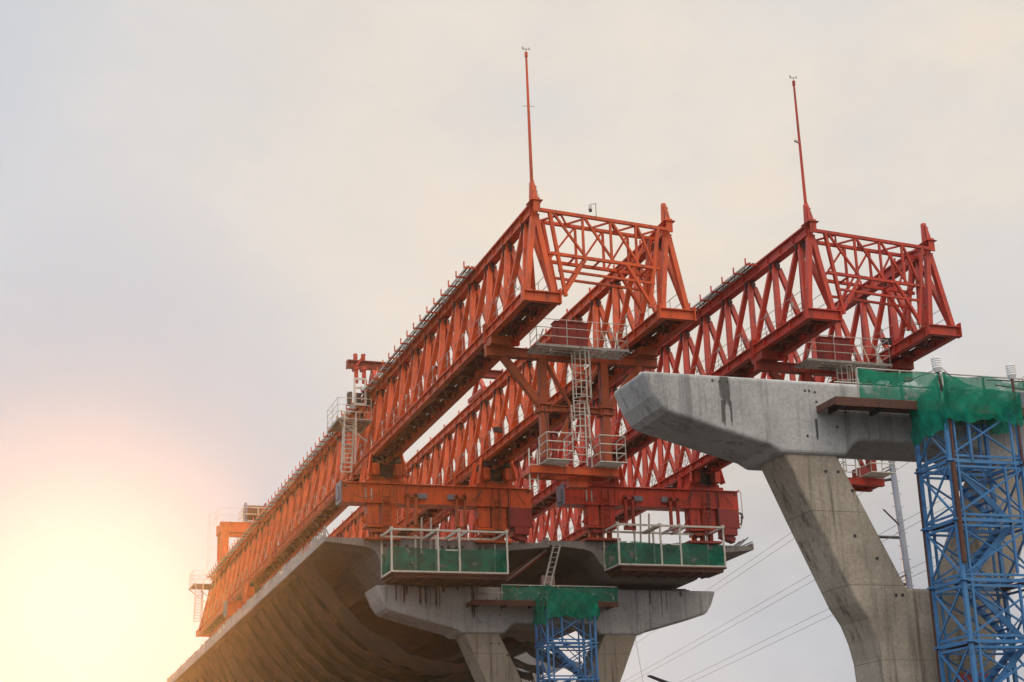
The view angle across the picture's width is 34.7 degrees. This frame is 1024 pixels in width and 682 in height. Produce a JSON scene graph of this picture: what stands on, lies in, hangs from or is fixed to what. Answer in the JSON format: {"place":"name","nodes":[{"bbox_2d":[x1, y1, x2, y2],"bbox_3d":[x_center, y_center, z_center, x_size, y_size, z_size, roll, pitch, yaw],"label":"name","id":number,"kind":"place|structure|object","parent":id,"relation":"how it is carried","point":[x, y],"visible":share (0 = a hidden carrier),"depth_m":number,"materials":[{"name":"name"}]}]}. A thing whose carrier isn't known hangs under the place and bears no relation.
{"place":"outdoors","nodes":[
{"label":"outdoors","id":0,"kind":"place"},
{"bbox_2d":[0,0,1023,681],"label":"sky","id":1,"kind":"structure","parent":0,"point":[208,208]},
{"bbox_2d":[365,585,713,681],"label":"bridge pier","id":2,"kind":"structure","parent":0,"point":[476,632],"depth_m":86.26,"materials":[{"name":"concrete"}]},
{"bbox_2d":[384,583,406,585],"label":"bearing plinth","id":3,"kind":"structure","parent":2,"relation":"on","point":[398,584],"depth_m":85.36,"materials":[{"name":"concrete"}]},
{"bbox_2d":[167,526,549,681],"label":"box girder deck","id":4,"kind":"structure","parent":3,"relation":"on","point":[349,569],"depth_m":89.56,"materials":[{"name":"concrete"}]},
{"bbox_2d":[223,579,271,617],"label":"support beam","id":5,"kind":"structure","parent":4,"relation":"on","point":[231,607],"depth_m":117.96,"materials":[{"name":"orange metal"}]},
{"bbox_2d":[180,562,581,681],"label":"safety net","id":6,"kind":"object","parent":4,"relation":"hanging from","point":[306,625],"visible":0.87,"depth_m":95.81,"materials":[{"name":"grey concrete"}]},
{"bbox_2d":[335,452,531,543],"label":"support beam","id":7,"kind":"structure","parent":4,"relation":"on","point":[495,499],"depth_m":85.82,"materials":[{"name":"metal"}]},
{"bbox_2d":[189,46,696,636],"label":"launching gantry","id":8,"kind":"object","parent":7,"relation":"on","point":[299,510],"visible":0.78,"depth_m":73.83,"materials":[{"name":"metal"}]},
{"bbox_2d":[207,502,309,566],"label":"winch portal","id":9,"kind":"object","parent":8,"relation":"on","point":[225,531],"visible":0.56,"depth_m":134.33,"materials":[{"name":"orange paint"}]},
{"bbox_2d":[346,353,502,406],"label":"hoist trolley","id":10,"kind":"object","parent":8,"relation":"on","point":[362,365],"visible":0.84,"depth_m":89.07,"materials":[{"name":"metal"}]},
{"bbox_2d":[380,517,508,585],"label":"work basket","id":11,"kind":"object","parent":7,"relation":"hanging from","point":[491,567],"visible":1,"depth_m":83.20,"materials":[{"name":"green paint"}]},
{"bbox_2d":[504,549,547,581],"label":"pipe bundle","id":12,"kind":"object","parent":4,"relation":"attached to","point":[534,558],"visible":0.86,"depth_m":87.27,"materials":[{"name":"metal"}]},
{"bbox_2d":[459,585,481,586],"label":"bearing plinth","id":13,"kind":"structure","parent":2,"relation":"on","point":[470,586],"depth_m":86.61,"materials":[{"name":"concrete"}]},
{"bbox_2d":[466,584,618,609],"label":"walkway","id":14,"kind":"structure","parent":2,"relation":"attached to","point":[525,596],"depth_m":85.65,"materials":[{"name":"fabric"}]},
{"bbox_2d":[543,545,560,597],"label":"ladder","id":15,"kind":"object","parent":14,"relation":"on","point":[555,562],"visible":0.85,"depth_m":86.67,"materials":[{"name":"metal"}]},
{"bbox_2d":[389,537,753,660],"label":"box girder deck","id":16,"kind":"structure","parent":2,"relation":"on","point":[580,563],"depth_m":91.28,"materials":[{"name":"concrete"}]},
{"bbox_2d":[556,457,743,544],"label":"support beam","id":17,"kind":"structure","parent":16,"relation":"on","point":[697,498],"depth_m":89.79,"materials":[{"name":"red metal"}]},
{"bbox_2d":[602,513,726,578],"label":"work basket","id":18,"kind":"object","parent":17,"relation":"hanging from","point":[651,560],"visible":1,"depth_m":87.17,"materials":[{"name":"green paint"}]},
{"bbox_2d":[410,75,961,542],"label":"launching gantry","id":19,"kind":"object","parent":17,"relation":"on","point":[786,339],"visible":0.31,"depth_m":71.20,"materials":[{"name":"red metal"}]},
{"bbox_2d":[734,537,752,545],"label":"loose rebar","id":20,"kind":"object","parent":16,"relation":"attached to","point":[739,542],"visible":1,"depth_m":91.28,"materials":[{"name":"grey metal"}]},
{"bbox_2d":[540,575,554,586],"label":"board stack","id":21,"kind":"object","parent":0,"point":[542,578],"visible":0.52,"depth_m":87.99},
{"bbox_2d":[534,609,600,681],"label":"scaffold tower","id":22,"kind":"structure","parent":0,"point":[567,662],"depth_m":84.50,"materials":[{"name":"blue metal"}]},
{"bbox_2d":[533,584,599,625],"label":"netting","id":23,"kind":"object","parent":22,"relation":"attached to","point":[577,605],"visible":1,"depth_m":84.78,"materials":[{"name":"green fabric"}]},
{"bbox_2d":[669,589,689,590],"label":"bearing plinth","id":24,"kind":"structure","parent":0,"point":[679,590],"depth_m":90.36,"materials":[{"name":"concrete"}]},
{"bbox_2d":[614,371,1023,681],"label":"bridge pier","id":25,"kind":"structure","parent":0,"point":[788,441],"depth_m":52.03,"materials":[{"name":"concrete"}]},
{"bbox_2d":[816,367,1023,419],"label":"walkway","id":26,"kind":"structure","parent":25,"relation":"attached to","point":[890,391],"depth_m":52.37,"materials":[{"name":"fabric"}]},
{"bbox_2d":[958,673,988,681],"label":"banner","id":27,"kind":"object","parent":25,"relation":"attached to","point":[968,676],"visible":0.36,"depth_m":51.54,"materials":[{"name":"red fabric"}]},
{"label":"ground","id":28,"kind":"structure","parent":0,"visible":0},
{"bbox_2d":[647,675,668,681],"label":"street lamp","id":29,"kind":"object","parent":28,"relation":"on","point":[656,678],"visible":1,"depth_m":73.03,"materials":[{"name":"metal"}]},
{"bbox_2d":[878,461,913,588],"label":"power pole","id":30,"kind":"object","parent":28,"relation":"on","point":[901,537],"visible":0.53,"depth_m":136.38,"materials":[{"name":"grey metal"}]},
{"bbox_2d":[635,462,908,643],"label":"power line","id":31,"kind":"object","parent":30,"relation":"hanging from","point":[768,555],"visible":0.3,"depth_m":174.01,"materials":[{"name":"metal"}]},
{"bbox_2d":[623,495,949,681],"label":"power line","id":32,"kind":"object","parent":30,"relation":"hanging from","point":[781,591],"visible":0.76,"depth_m":169.92,"materials":[{"name":"metal"}]},
{"bbox_2d":[632,504,951,681],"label":"power line","id":33,"kind":"object","parent":30,"relation":"hanging from","point":[788,594],"visible":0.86,"depth_m":167.93,"materials":[{"name":"metal"}]},
{"bbox_2d":[576,377,1022,677],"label":"power line","id":34,"kind":"object","parent":30,"relation":"hanging from","point":[766,549],"visible":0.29,"depth_m":174.62,"materials":[{"name":"metal"}]},
{"bbox_2d":[680,554,940,681],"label":"power line","id":35,"kind":"object","parent":30,"relation":"hanging from","point":[796,624],"visible":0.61,"depth_m":163.95,"materials":[{"name":"metal"}]},
{"bbox_2d":[692,566,934,681],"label":"power line","id":36,"kind":"object","parent":30,"relation":"hanging from","point":[795,632],"visible":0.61,"depth_m":164.79,"materials":[{"name":"metal"}]},
{"bbox_2d":[914,372,1023,681],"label":"scaffold tower","id":37,"kind":"structure","parent":28,"relation":"on","point":[963,581],"depth_m":50.91,"materials":[{"name":"blue metal"}]},
{"bbox_2d":[908,372,1023,445],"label":"netting","id":38,"kind":"object","parent":37,"relation":"attached to","point":[958,405],"visible":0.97,"depth_m":51.68,"materials":[{"name":"green fabric"}]},
{"bbox_2d":[930,356,942,390],"bbox_3d":[13.398,1.033,51.559,0.312,1.116,0.312,-2,-16,-20],"label":"site lamp","id":39,"kind":"object","parent":38,"relation":"attached to","point":[936,364],"visible":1,"depth_m":51.52,"materials":[{"name":"white plastic"}]},
{"bbox_2d":[902,368,1023,389],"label":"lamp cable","id":40,"kind":"object","parent":39,"relation":"hanging from","point":[986,379],"visible":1,"depth_m":52.33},
{"bbox_2d":[1015,391,1023,409],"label":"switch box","id":41,"kind":"object","parent":38,"relation":"attached to","point":[1022,395],"visible":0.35,"depth_m":52.84,"materials":[{"name":"metal"}]},
{"bbox_2d":[1019,392,1023,405],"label":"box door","id":42,"kind":"structure","parent":41,"relation":"in","point":[1022,393],"depth_m":52.83,"materials":[{"name":"grey metal"}]},
{"bbox_2d":[1005,363,1015,379],"bbox_3d":[15.975,1.273,52.379,0.312,1.116,0.312,3,-18,-18],"label":"site lamp","id":43,"kind":"object","parent":37,"relation":"attached to","point":[1010,370],"visible":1,"depth_m":52.37,"materials":[{"name":"white plastic"}]}
]}

